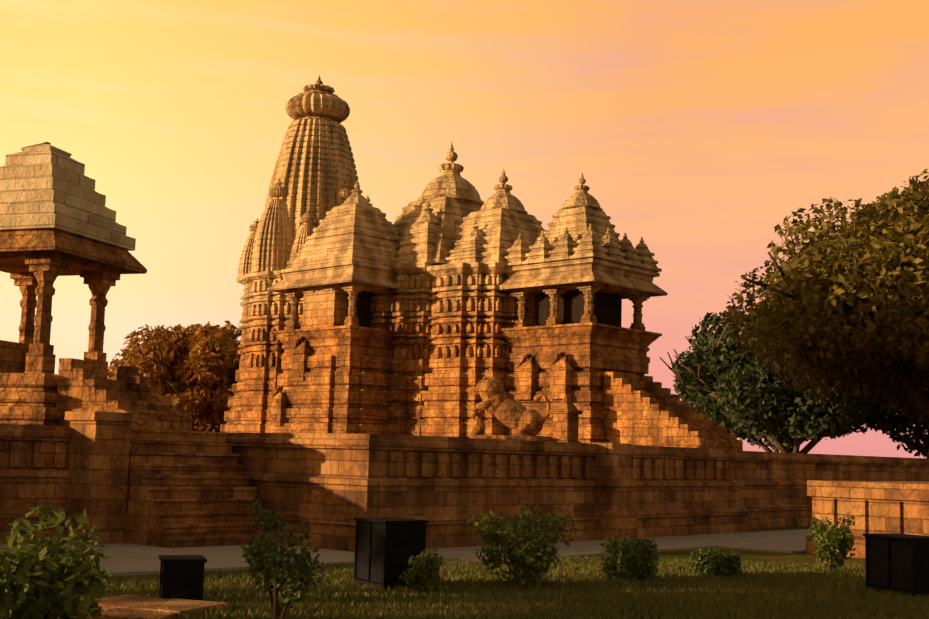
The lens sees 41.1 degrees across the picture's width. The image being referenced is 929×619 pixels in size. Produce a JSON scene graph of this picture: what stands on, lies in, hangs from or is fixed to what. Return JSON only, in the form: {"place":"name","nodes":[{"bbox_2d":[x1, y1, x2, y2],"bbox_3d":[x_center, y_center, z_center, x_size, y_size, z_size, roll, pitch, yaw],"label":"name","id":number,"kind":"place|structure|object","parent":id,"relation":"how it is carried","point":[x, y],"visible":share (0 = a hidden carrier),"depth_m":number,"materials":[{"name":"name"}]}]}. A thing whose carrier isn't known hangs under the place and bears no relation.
{"place":"outdoors","nodes":[
{"label":"outdoors","id":0,"kind":"place"},
{"bbox_2d":[107,320,242,431],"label":"tree","id":1,"kind":"object","parent":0,"point":[212,372],"depth_m":87.85,"materials":[{"name":"brown plant"}]},
{"bbox_2d":[0,529,811,580],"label":"path","id":2,"kind":"structure","parent":0,"point":[129,559],"depth_m":24.30,"materials":[{"name":"concrete"}]},
{"bbox_2d":[16,526,911,618],"bbox_3d":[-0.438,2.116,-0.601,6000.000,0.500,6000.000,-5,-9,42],"label":"ground","id":3,"kind":"structure","parent":0,"point":[759,556],"depth_m":26.07,"materials":[{"name":"green plant"}]},
{"bbox_2d":[0,506,111,618],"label":"shrub","id":4,"kind":"object","parent":3,"relation":"on","point":[39,595],"depth_m":7.35,"materials":[{"name":"green plant"}]},
{"bbox_2d":[84,595,228,618],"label":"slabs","id":5,"kind":"structure","parent":3,"relation":"on","point":[150,606],"depth_m":14.59,"materials":[{"name":"stone"}]},
{"bbox_2d":[159,555,206,600],"bbox_3d":[-3.588,3.434,15.695,0.550,0.580,0.630,4,-7,-17],"label":"black box","id":6,"kind":"object","parent":3,"relation":"on","point":[181,576],"visible":0.83,"depth_m":15.43,"materials":[{"name":"black metal"}]},
{"bbox_2d":[126,429,281,547],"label":"jagati stairs","id":7,"kind":"structure","parent":3,"relation":"on","point":[185,488],"depth_m":25.49,"materials":[{"name":"stone"}]},
{"bbox_2d":[239,494,331,618],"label":"shrub","id":8,"kind":"object","parent":3,"relation":"on","point":[286,573],"depth_m":13.78,"materials":[{"name":"green plant"}]},
{"bbox_2d":[353,517,428,590],"bbox_3d":[-1.104,3.594,18.266,0.750,1.000,0.900,6,-8,-35],"label":"black box","id":9,"kind":"object","parent":3,"relation":"on","point":[386,548],"visible":0.85,"depth_m":17.97,"materials":[{"name":"black metal"}]},
{"bbox_2d":[399,546,442,593],"bbox_3d":[-0.494,3.663,17.355,0.645,0.737,0.746,-5,-9,42],"label":"shrub","id":10,"kind":"object","parent":3,"relation":"on","point":[424,572],"depth_m":17.18,"materials":[{"name":"green plant"}]},
{"bbox_2d":[0,411,928,551],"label":"platform","id":11,"kind":"structure","parent":3,"relation":"on","point":[327,487],"depth_m":26.73,"materials":[{"name":"stone"}]},
{"bbox_2d":[0,229,191,430],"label":"pavilion","id":12,"kind":"structure","parent":11,"relation":"on","point":[34,388],"depth_m":26.66,"materials":[{"name":"stone"}]},
{"bbox_2d":[0,142,135,250],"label":"pavilion roof","id":13,"kind":"structure","parent":12,"relation":"attached to","point":[45,185],"depth_m":27.43,"materials":[{"name":"beige stone"}]},
{"bbox_2d":[220,75,742,450],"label":"temple","id":14,"kind":"structure","parent":11,"relation":"on","point":[452,271],"depth_m":51.38,"materials":[{"name":"stone"}]},
{"bbox_2d":[347,290,621,327],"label":"window openings","id":15,"kind":"object","parent":14,"relation":"on","point":[607,309],"visible":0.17,"depth_m":50.00,"materials":[{"name":"black"}]},
{"bbox_2d":[469,376,552,441],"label":"lion statue","id":16,"kind":"object","parent":11,"relation":"on","point":[505,409],"visible":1,"depth_m":41.68,"materials":[{"name":"stone"}]},
{"bbox_2d":[549,396,582,442],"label":"niche shrine","id":17,"kind":"object","parent":11,"relation":"on","point":[565,412],"visible":0.85,"depth_m":41.13,"materials":[{"name":"stone"}]},
{"bbox_2d":[863,385,928,457],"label":"dark tree","id":18,"kind":"object","parent":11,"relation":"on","point":[901,424],"depth_m":88.66,"materials":[{"name":"green plant"}]},
{"bbox_2d":[11,554,928,618],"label":"grass","id":19,"kind":"structure","parent":3,"relation":"on","point":[820,591],"depth_m":17.24,"materials":[{"name":"green plant"}]},
{"bbox_2d":[466,502,578,586],"bbox_3d":[0.899,3.563,18.655,1.607,1.317,1.545,-5,-9,42],"label":"shrub","id":20,"kind":"object","parent":3,"relation":"on","point":[518,555],"depth_m":18.45,"materials":[{"name":"green plant"}]},
{"bbox_2d":[600,536,658,581],"bbox_3d":[2.667,4.061,20.079,0.803,0.754,0.816,-5,-9,42],"label":"hedge","id":21,"kind":"object","parent":3,"relation":"on","point":[625,556],"depth_m":19.91,"materials":[{"name":"green plant"}]},
{"bbox_2d":[689,547,741,578],"bbox_3d":[4.294,4.340,21.136,0.769,0.537,0.762,-5,-9,42],"label":"hedge","id":22,"kind":"object","parent":3,"relation":"on","point":[724,563],"depth_m":20.97,"materials":[{"name":"green plant"}]},
{"bbox_2d":[808,513,855,571],"bbox_3d":[6.668,4.255,22.535,0.974,1.156,0.906,-5,-9,42],"label":"shrub","id":23,"kind":"object","parent":3,"relation":"on","point":[839,543],"depth_m":22.36,"materials":[{"name":"green plant"}]},
{"bbox_2d":[806,480,928,558],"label":"wall","id":24,"kind":"structure","parent":3,"relation":"on","point":[901,507],"depth_m":26.64,"materials":[{"name":"stone"}]},
{"bbox_2d":[863,533,928,598],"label":"black box","id":25,"kind":"object","parent":3,"relation":"on","point":[895,562],"visible":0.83,"depth_m":18.97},
{"bbox_2d":[0,0,928,457],"label":"sky","id":26,"kind":"structure","parent":0,"point":[698,127],"materials":[{"name":"orange"}]},
{"bbox_2d":[659,301,897,452],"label":"dark tree","id":27,"kind":"object","parent":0,"point":[753,397],"depth_m":87.18,"materials":[{"name":"green plant"}]},
{"bbox_2d":[673,343,885,452],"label":"dark tree","id":28,"kind":"object","parent":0,"point":[683,391],"depth_m":109.56,"materials":[{"name":"green plant"}]},
{"bbox_2d":[723,169,928,458],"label":"tree","id":29,"kind":"object","parent":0,"point":[867,281],"depth_m":60.74,"materials":[{"name":"green plant"}]}
]}

